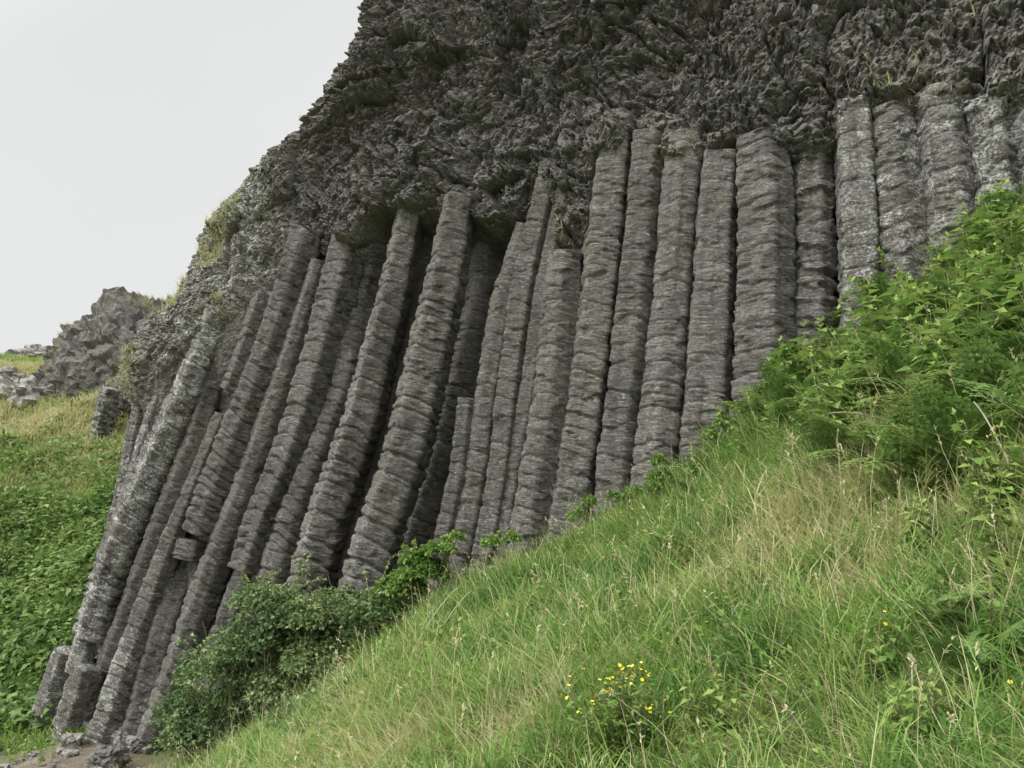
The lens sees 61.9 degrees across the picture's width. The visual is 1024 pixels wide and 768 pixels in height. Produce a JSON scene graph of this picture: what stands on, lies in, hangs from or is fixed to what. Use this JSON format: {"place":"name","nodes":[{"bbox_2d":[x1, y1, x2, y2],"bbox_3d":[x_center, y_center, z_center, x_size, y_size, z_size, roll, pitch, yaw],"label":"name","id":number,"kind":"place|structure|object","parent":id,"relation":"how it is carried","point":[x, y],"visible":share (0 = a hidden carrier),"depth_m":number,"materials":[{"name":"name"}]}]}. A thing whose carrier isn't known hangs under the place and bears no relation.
{"place":"outdoors","nodes":[
{"label":"outdoors","id":0,"kind":"place"},
{"bbox_2d":[0,0,362,353],"label":"sky","id":1,"kind":"structure","parent":0,"point":[124,124],"materials":[{"name":"white"}]},
{"bbox_2d":[0,185,1023,767],"bbox_3d":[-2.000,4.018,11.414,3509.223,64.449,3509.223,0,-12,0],"label":"ground","id":2,"kind":"structure","parent":0,"point":[138,760],"depth_m":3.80,"materials":[{"name":"plant"}]},
{"bbox_2d":[0,382,44,408],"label":"boulder","id":3,"kind":"object","parent":2,"relation":"on","point":[26,391],"visible":0.47,"depth_m":33.86,"materials":[{"name":"stone"}]},
{"bbox_2d":[28,645,71,729],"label":"broken column","id":4,"kind":"structure","parent":2,"relation":"on","point":[55,677],"depth_m":16.96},
{"bbox_2d":[0,389,126,736],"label":"fern cover","id":5,"kind":"object","parent":2,"relation":"on","point":[19,587],"visible":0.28,"depth_m":22.66,"materials":[{"name":"green plant"}]},
{"bbox_2d":[0,352,129,755],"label":"hill grass","id":6,"kind":"structure","parent":2,"relation":"on","point":[42,409],"depth_m":27.70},
{"bbox_2d":[48,660,105,742],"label":"broken column","id":7,"kind":"structure","parent":2,"relation":"on","point":[81,690],"depth_m":16.32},
{"bbox_2d":[65,635,96,673],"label":"broken column","id":8,"kind":"structure","parent":7,"relation":"on","point":[81,651],"depth_m":16.52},
{"bbox_2d":[28,286,171,399],"bbox_3d":[-14.168,2.059,36.746,13.016,12.196,7.825,5,-13,-22],"label":"rock outcrop","id":9,"kind":"object","parent":2,"relation":"on","point":[79,356],"visible":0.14,"depth_m":34.55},
{"bbox_2d":[90,387,120,440],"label":"basalt column","id":10,"kind":"structure","parent":2,"relation":"on","point":[105,415],"depth_m":29.58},
{"bbox_2d":[84,743,131,767],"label":"boulder","id":11,"kind":"object","parent":2,"relation":"on","point":[104,756],"visible":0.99,"depth_m":14.26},
{"bbox_2d":[83,412,223,745],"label":"basalt column","id":12,"kind":"structure","parent":2,"relation":"on","point":[109,716],"depth_m":16.03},
{"bbox_2d":[173,538,207,561],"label":"broken column","id":13,"kind":"structure","parent":12,"relation":"attached to","point":[189,549],"depth_m":15.79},
{"bbox_2d":[121,533,199,745],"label":"basalt column","id":14,"kind":"structure","parent":2,"relation":"on","point":[168,611],"depth_m":15.94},
{"bbox_2d":[147,592,339,765],"bbox_3d":[-3.703,4.729,12.869,2.246,3.141,5.550,10,-16,-40],"label":"bramble bush","id":15,"kind":"object","parent":2,"relation":"on","point":[193,712],"visible":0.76,"depth_m":13.06,"materials":[{"name":"green plant"}]},
{"bbox_2d":[225,553,419,738],"bbox_3d":[-2.925,4.087,12.713,3.228,3.101,2.143,0,-12,0],"label":"bramble bush","id":16,"kind":"object","parent":2,"relation":"on","point":[296,609],"visible":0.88,"depth_m":12.57,"materials":[{"name":"green plant"}]},
{"bbox_2d":[332,191,475,654],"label":"basalt column","id":17,"kind":"structure","parent":2,"relation":"on","point":[388,507],"depth_m":13.54,"materials":[{"name":"stone"}]},
{"bbox_2d":[354,533,453,638],"bbox_3d":[-1.501,3.173,12.395,1.679,1.970,1.045,-8,-15,35],"label":"bramble bush","id":18,"kind":"object","parent":2,"relation":"on","point":[422,568],"visible":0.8,"depth_m":12.19,"materials":[{"name":"green plant"}]},
{"bbox_2d":[419,397,473,609],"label":"broken column","id":19,"kind":"structure","parent":2,"relation":"on","point":[453,489],"depth_m":13.26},
{"bbox_2d":[390,242,503,618],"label":"basalt column","id":20,"kind":"structure","parent":2,"relation":"on","point":[485,266],"depth_m":14.32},
{"bbox_2d":[428,529,467,608],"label":"leafy plant","id":21,"kind":"object","parent":2,"relation":"on","point":[445,547],"visible":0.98,"depth_m":11.95,"materials":[{"name":"green plant"}]},
{"bbox_2d":[443,222,525,588],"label":"basalt column","id":22,"kind":"structure","parent":2,"relation":"on","point":[472,492],"depth_m":13.32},
{"bbox_2d":[471,528,523,579],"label":"leafy plant","id":23,"kind":"object","parent":2,"relation":"on","point":[510,536],"visible":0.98,"depth_m":11.76,"materials":[{"name":"green plant"}]},
{"bbox_2d":[467,158,558,579],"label":"basalt column","id":24,"kind":"structure","parent":2,"relation":"on","point":[520,296],"depth_m":13.25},
{"bbox_2d":[489,187,567,568],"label":"basalt column","id":25,"kind":"structure","parent":2,"relation":"on","point":[528,376],"depth_m":13.15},
{"bbox_2d":[506,249,582,557],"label":"basalt column","id":26,"kind":"structure","parent":2,"relation":"on","point":[558,319],"depth_m":12.72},
{"bbox_2d":[86,250,1023,767],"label":"ground herbs","id":27,"kind":"object","parent":2,"relation":"on","point":[926,598],"visible":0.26,"depth_m":4.43,"materials":[{"name":"green plant"}]},
{"bbox_2d":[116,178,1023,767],"bbox_3d":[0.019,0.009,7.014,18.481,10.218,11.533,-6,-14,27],"label":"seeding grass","id":28,"kind":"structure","parent":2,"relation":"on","point":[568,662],"depth_m":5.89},
{"bbox_2d":[546,131,630,543],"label":"basalt column","id":29,"kind":"structure","parent":2,"relation":"on","point":[590,365],"depth_m":12.62,"materials":[{"name":"stone"}]},
{"bbox_2d":[565,489,630,539],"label":"leafy plant","id":30,"kind":"object","parent":2,"relation":"on","point":[591,500],"visible":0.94,"depth_m":11.35,"materials":[{"name":"green plant"}]},
{"bbox_2d":[558,661,696,767],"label":"buttercup clump","id":31,"kind":"object","parent":2,"relation":"on","point":[615,735],"visible":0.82,"depth_m":3.95,"materials":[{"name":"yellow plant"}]},
{"bbox_2d":[592,128,663,518],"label":"basalt column","id":32,"kind":"structure","parent":2,"relation":"on","point":[628,342],"depth_m":12.45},
{"bbox_2d":[621,453,684,506],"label":"leafy plant","id":33,"kind":"object","parent":2,"relation":"on","point":[658,459],"visible":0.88,"depth_m":10.89,"materials":[{"name":"green plant"}]},
{"bbox_2d":[629,128,703,489],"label":"basalt column","id":34,"kind":"structure","parent":2,"relation":"on","point":[659,416],"depth_m":12.23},
{"bbox_2d":[676,576,737,637],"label":"nettle","id":35,"kind":"object","parent":2,"relation":"on","point":[719,612],"visible":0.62,"depth_m":5.06,"materials":[{"name":"green plant"}]},
{"bbox_2d":[678,149,738,469],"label":"basalt column","id":36,"kind":"structure","parent":2,"relation":"on","point":[710,352],"depth_m":11.94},
{"bbox_2d":[679,662,742,738],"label":"nettle","id":37,"kind":"object","parent":2,"relation":"on","point":[717,697],"visible":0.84,"depth_m":3.85,"materials":[{"name":"green plant"}]},
{"bbox_2d":[698,399,749,456],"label":"leafy plant","id":38,"kind":"object","parent":2,"relation":"on","point":[719,421],"visible":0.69,"depth_m":10.71,"materials":[{"name":"green plant"}]},
{"bbox_2d":[719,536,769,582],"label":"nettle","id":39,"kind":"object","parent":2,"relation":"on","point":[747,553],"visible":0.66,"depth_m":5.77,"materials":[{"name":"green plant"}]},
{"bbox_2d":[719,396,772,418],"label":"bracken fern","id":40,"kind":"object","parent":2,"relation":"on","point":[755,404],"visible":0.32,"depth_m":9.71,"materials":[{"name":"green plant"}]},
{"bbox_2d":[728,126,796,429],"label":"basalt column","id":41,"kind":"structure","parent":2,"relation":"on","point":[764,312],"depth_m":11.59,"materials":[{"name":"stone"}]},
{"bbox_2d":[755,361,805,412],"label":"bracken fern","id":42,"kind":"object","parent":2,"relation":"on","point":[779,390],"visible":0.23,"depth_m":9.10,"materials":[{"name":"green plant"}]},
{"bbox_2d":[757,341,805,392],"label":"leafy plant","id":43,"kind":"object","parent":2,"relation":"on","point":[788,347],"visible":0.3,"depth_m":10.42,"materials":[{"name":"green plant"}]},
{"bbox_2d":[762,394,810,461],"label":"nettle","id":44,"kind":"object","parent":2,"relation":"on","point":[772,426],"visible":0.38,"depth_m":7.99,"materials":[{"name":"green plant"}]},
{"bbox_2d":[759,396,815,432],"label":"bracken fern","id":45,"kind":"object","parent":2,"relation":"on","point":[785,408],"visible":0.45,"depth_m":8.73,"materials":[{"name":"green plant"}]},
{"bbox_2d":[766,316,831,385],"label":"nettle","id":46,"kind":"object","parent":2,"relation":"on","point":[796,370],"visible":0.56,"depth_m":9.37,"materials":[{"name":"green plant"}]},
{"bbox_2d":[768,376,830,410],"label":"bracken fern","id":47,"kind":"object","parent":2,"relation":"on","point":[808,382],"visible":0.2,"depth_m":8.78,"materials":[{"name":"green plant"}]},
{"bbox_2d":[791,151,837,357],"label":"basalt column","id":48,"kind":"structure","parent":2,"relation":"on","point":[816,239],"depth_m":11.64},
{"bbox_2d":[788,343,872,372],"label":"bracken fern","id":49,"kind":"object","parent":2,"relation":"on","point":[828,359],"visible":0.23,"depth_m":8.95,"materials":[{"name":"green plant"}]},
{"bbox_2d":[798,351,864,445],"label":"nettle","id":50,"kind":"object","parent":2,"relation":"on","point":[831,372],"visible":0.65,"depth_m":7.20,"materials":[{"name":"green plant"}]},
{"bbox_2d":[832,379,878,433],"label":"nettle","id":51,"kind":"object","parent":2,"relation":"on","point":[857,403],"visible":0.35,"depth_m":6.99,"materials":[{"name":"green plant"}]},
{"bbox_2d":[788,410,927,462],"bbox_3d":[2.711,0.394,6.601,1.014,0.493,0.960,-6,-13,25],"label":"bracken fern","id":52,"kind":"object","parent":2,"relation":"on","point":[824,428],"visible":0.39,"depth_m":6.50,"materials":[{"name":"green plant"}]},
{"bbox_2d":[834,94,882,342],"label":"basalt column","id":53,"kind":"structure","parent":2,"relation":"on","point":[857,228],"depth_m":11.29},
{"bbox_2d":[836,329,885,410],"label":"nettle","id":54,"kind":"object","parent":2,"relation":"on","point":[848,352],"visible":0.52,"depth_m":7.33,"materials":[{"name":"green plant"}]},
{"bbox_2d":[805,411,932,463],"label":"bracken fern","id":55,"kind":"object","parent":2,"relation":"on","point":[857,442],"visible":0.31,"depth_m":6.24,"materials":[{"name":"green plant"}]},
{"bbox_2d":[836,271,902,342],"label":"nettle","id":56,"kind":"object","parent":2,"relation":"on","point":[862,312],"visible":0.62,"depth_m":8.79,"materials":[{"name":"green plant"}]},
{"bbox_2d":[838,358,905,397],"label":"bracken fern","id":57,"kind":"object","parent":2,"relation":"on","point":[862,370],"visible":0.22,"depth_m":7.18,"materials":[{"name":"green plant"}]},
{"bbox_2d":[848,271,897,309],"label":"bracken fern","id":58,"kind":"object","parent":2,"relation":"on","point":[883,286],"visible":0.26,"depth_m":10.65,"materials":[{"name":"green plant"}]},
{"bbox_2d":[855,613,902,681],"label":"nettle","id":59,"kind":"object","parent":2,"relation":"on","point":[870,667],"visible":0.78,"depth_m":3.44,"materials":[{"name":"green plant"}]},
{"bbox_2d":[842,320,916,355],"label":"bracken fern","id":60,"kind":"object","parent":2,"relation":"on","point":[868,332],"visible":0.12,"depth_m":8.35,"materials":[{"name":"green plant"}]},
{"bbox_2d":[833,405,942,474],"bbox_3d":[2.613,0.387,5.528,0.908,0.445,0.748,0,-12,0],"label":"bracken fern","id":61,"kind":"object","parent":2,"relation":"on","point":[893,449],"visible":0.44,"depth_m":5.45,"materials":[{"name":"green plant"}]},
{"bbox_2d":[871,100,930,293],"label":"basalt column","id":62,"kind":"structure","parent":2,"relation":"on","point":[902,204],"depth_m":11.09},
{"bbox_2d":[885,275,924,344],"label":"nettle","id":63,"kind":"object","parent":2,"relation":"on","point":[896,310],"visible":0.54,"depth_m":8.25,"materials":[{"name":"green plant"}]},
{"bbox_2d":[852,345,970,415],"bbox_3d":[3.076,0.048,6.310,0.881,0.548,0.769,7,-14,-31],"label":"bracken fern","id":64,"kind":"object","parent":2,"relation":"on","point":[896,398],"visible":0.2,"depth_m":6.26,"materials":[{"name":"green plant"}]},
{"bbox_2d":[888,493,936,562],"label":"nettle","id":65,"kind":"object","parent":2,"relation":"on","point":[916,514],"visible":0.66,"depth_m":4.53,"materials":[{"name":"green plant"}]},
{"bbox_2d":[844,333,983,393],"bbox_3d":[3.252,-0.110,6.787,0.848,0.612,1.085,11,-16,-41],"label":"bracken fern","id":66,"kind":"object","parent":2,"relation":"on","point":[898,354],"visible":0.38,"depth_m":6.82,"materials":[{"name":"green plant"}]},
{"bbox_2d":[876,667,951,746],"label":"nettle","id":67,"kind":"object","parent":2,"relation":"on","point":[910,710],"visible":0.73,"depth_m":2.90,"materials":[{"name":"green plant"}]},
{"bbox_2d":[882,464,960,510],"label":"bracken fern","id":68,"kind":"object","parent":2,"relation":"on","point":[930,482],"visible":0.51,"depth_m":5.05,"materials":[{"name":"green plant"}]},
{"bbox_2d":[889,301,965,419],"bbox_3d":[3.138,-0.108,6.433,0.578,1.043,0.552,9,-15,-37],"label":"nettle","id":69,"kind":"object","parent":2,"relation":"on","point":[944,326],"visible":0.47,"depth_m":6.48,"materials":[{"name":"green plant"}]},
{"bbox_2d":[908,279,949,328],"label":"nettle","id":70,"kind":"object","parent":2,"relation":"on","point":[926,292],"visible":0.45,"depth_m":8.40,"materials":[{"name":"green plant"}]},
{"bbox_2d":[905,285,963,379],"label":"nettle","id":71,"kind":"object","parent":2,"relation":"on","point":[921,290],"visible":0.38,"depth_m":6.62,"materials":[{"name":"green plant"}]},
{"bbox_2d":[912,333,963,405],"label":"nettle","id":72,"kind":"object","parent":2,"relation":"on","point":[937,355],"visible":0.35,"depth_m":6.31,"materials":[{"name":"green plant"}]},
{"bbox_2d":[867,381,1022,475],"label":"bracken fern","id":73,"kind":"object","parent":2,"relation":"on","point":[943,424],"visible":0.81,"depth_m":4.85,"materials":[{"name":"green plant"}]},
{"bbox_2d":[914,80,976,275],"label":"basalt column","id":74,"kind":"structure","parent":2,"relation":"on","point":[942,131],"depth_m":10.84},
{"bbox_2d":[898,572,1002,628],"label":"bracken fern","id":75,"kind":"object","parent":2,"relation":"on","point":[946,597],"visible":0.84,"depth_m":3.45,"materials":[{"name":"green plant"}]},
{"bbox_2d":[938,206,984,281],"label":"nettle","id":76,"kind":"object","parent":2,"relation":"on","point":[959,245],"visible":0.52,"depth_m":9.34,"materials":[{"name":"green plant"}]},
{"bbox_2d":[902,334,1023,409],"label":"bracken fern","id":77,"kind":"object","parent":2,"relation":"on","point":[992,369],"visible":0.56,"depth_m":5.36,"materials":[{"name":"green plant"}]},
{"bbox_2d":[946,258,989,289],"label":"bracken fern","id":78,"kind":"object","parent":2,"relation":"on","point":[965,266],"visible":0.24,"depth_m":8.50,"materials":[{"name":"green plant"}]},
{"bbox_2d":[941,287,996,350],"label":"nettle","id":79,"kind":"object","parent":2,"relation":"on","point":[958,321],"visible":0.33,"depth_m":7.01,"materials":[{"name":"green plant"}]},
{"bbox_2d":[917,619,1023,673],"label":"bracken fern","id":80,"kind":"object","parent":2,"relation":"on","point":[940,645],"visible":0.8,"depth_m":3.07,"materials":[{"name":"green plant"}]},
{"bbox_2d":[940,280,1023,343],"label":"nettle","id":81,"kind":"object","parent":2,"relation":"on","point":[976,307],"visible":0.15,"depth_m":6.97,"materials":[{"name":"green plant"}]},
{"bbox_2d":[949,407,1023,508],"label":"nettle","id":82,"kind":"object","parent":2,"relation":"on","point":[963,443],"visible":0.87,"depth_m":4.32,"materials":[{"name":"green plant"}]},
{"bbox_2d":[955,463,1017,526],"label":"nettle","id":83,"kind":"object","parent":2,"relation":"on","point":[969,494],"visible":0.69,"depth_m":4.13,"materials":[{"name":"green plant"}]},
{"bbox_2d":[966,240,1007,292],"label":"nettle","id":84,"kind":"object","parent":2,"relation":"on","point":[973,278],"visible":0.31,"depth_m":8.01,"materials":[{"name":"green plant"}]},
{"bbox_2d":[969,193,1004,261],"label":"nettle","id":85,"kind":"object","parent":2,"relation":"on","point":[981,213],"visible":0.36,"depth_m":9.12,"materials":[{"name":"green plant"}]},
{"bbox_2d":[952,353,1023,436],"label":"bracken fern","id":86,"kind":"object","parent":2,"relation":"on","point":[999,393],"visible":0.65,"depth_m":4.82,"materials":[{"name":"green plant"}]},
{"bbox_2d":[955,256,1023,348],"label":"nettle","id":87,"kind":"object","parent":2,"relation":"on","point":[1018,278],"visible":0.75,"depth_m":6.42,"materials":[{"name":"green plant"}]},
{"bbox_2d":[966,190,1014,240],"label":"bracken fern","id":88,"kind":"object","parent":2,"relation":"on","point":[999,202],"visible":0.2,"depth_m":10.05,"materials":[{"name":"green plant"}]},
{"bbox_2d":[959,311,1023,342],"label":"bracken fern","id":89,"kind":"object","parent":2,"relation":"on","point":[1004,325],"visible":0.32,"depth_m":6.29,"materials":[{"name":"green plant"}]},
{"bbox_2d":[962,92,1022,219],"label":"basalt column","id":90,"kind":"structure","parent":2,"relation":"on","point":[993,145],"depth_m":10.62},
{"bbox_2d":[962,321,1023,361],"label":"bracken fern","id":91,"kind":"object","parent":2,"relation":"on","point":[1011,342],"visible":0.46,"depth_m":5.65,"materials":[{"name":"green plant"}]},
{"bbox_2d":[975,588,1010,654],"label":"nettle","id":92,"kind":"object","parent":2,"relation":"on","point":[996,603],"visible":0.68,"depth_m":3.16,"materials":[{"name":"green plant"}]},
{"bbox_2d":[963,469,1023,570],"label":"nettle","id":93,"kind":"object","parent":2,"relation":"on","point":[987,535],"visible":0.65,"depth_m":3.71,"materials":[{"name":"green plant"}]},
{"bbox_2d":[968,250,1023,322],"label":"nettle","id":94,"kind":"object","parent":2,"relation":"on","point":[992,280],"visible":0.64,"depth_m":6.89,"materials":[{"name":"green plant"}]},
{"bbox_2d":[968,234,1023,279],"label":"bracken fern","id":95,"kind":"object","parent":2,"relation":"on","point":[1017,251],"visible":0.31,"depth_m":7.83,"materials":[{"name":"green plant"}]},
{"bbox_2d":[987,214,1023,249],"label":"bracken fern","id":96,"kind":"object","parent":2,"relation":"on","point":[1008,224],"visible":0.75,"depth_m":8.52,"materials":[{"name":"green plant"}]},
{"bbox_2d":[1007,97,1023,204],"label":"basalt column","id":97,"kind":"structure","parent":2,"relation":"on","point":[1016,112],"depth_m":10.55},
{"bbox_2d":[95,0,1023,750],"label":"cliff","id":98,"kind":"structure","parent":0,"point":[421,108],"depth_m":14.06,"materials":[{"name":"stone"}]},
{"bbox_2d":[102,403,142,539],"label":"basalt column","id":99,"kind":"structure","parent":98,"relation":"attached to","point":[135,420],"depth_m":17.36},
{"bbox_2d":[117,395,159,503],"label":"basalt column","id":100,"kind":"structure","parent":98,"relation":"attached to","point":[151,414],"depth_m":17.04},
{"bbox_2d":[72,304,222,643],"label":"basalt column","id":101,"kind":"structure","parent":98,"relation":"attached to","point":[117,550],"depth_m":16.44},
{"bbox_2d":[96,257,245,672],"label":"basalt column","id":102,"kind":"structure","parent":98,"relation":"attached to","point":[207,406],"depth_m":16.40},
{"bbox_2d":[202,569,250,670],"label":"broken column","id":103,"kind":"structure","parent":98,"relation":"on","point":[224,614],"depth_m":15.29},
{"bbox_2d":[135,258,324,754],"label":"basalt column","id":104,"kind":"structure","parent":98,"relation":"attached to","point":[203,597],"depth_m":15.47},
{"bbox_2d":[182,223,322,538],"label":"basalt column","id":105,"kind":"structure","parent":98,"relation":"attached to","point":[302,247],"depth_m":15.62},
{"bbox_2d":[220,291,268,393],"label":"broken column","id":106,"kind":"structure","parent":105,"relation":"attached to","point":[246,338],"depth_m":16.04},
{"bbox_2d":[228,216,364,574],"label":"basalt column","id":107,"kind":"structure","parent":98,"relation":"attached to","point":[337,293],"depth_m":15.05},
{"bbox_2d":[244,264,382,647],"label":"basalt column","id":108,"kind":"structure","parent":98,"relation":"attached to","point":[279,549],"depth_m":14.91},
{"bbox_2d":[284,208,422,637],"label":"basalt column","id":109,"kind":"structure","parent":98,"relation":"attached to","point":[328,520],"depth_m":14.32,"materials":[{"name":"stone"}]},
{"bbox_2d":[325,234,433,628],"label":"basalt column","id":110,"kind":"structure","parent":98,"relation":"attached to","point":[425,247],"depth_m":14.84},
{"bbox_2d":[40,2,976,402],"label":"cliff grass","id":111,"kind":"structure","parent":98,"relation":"on","point":[166,300],"depth_m":17.19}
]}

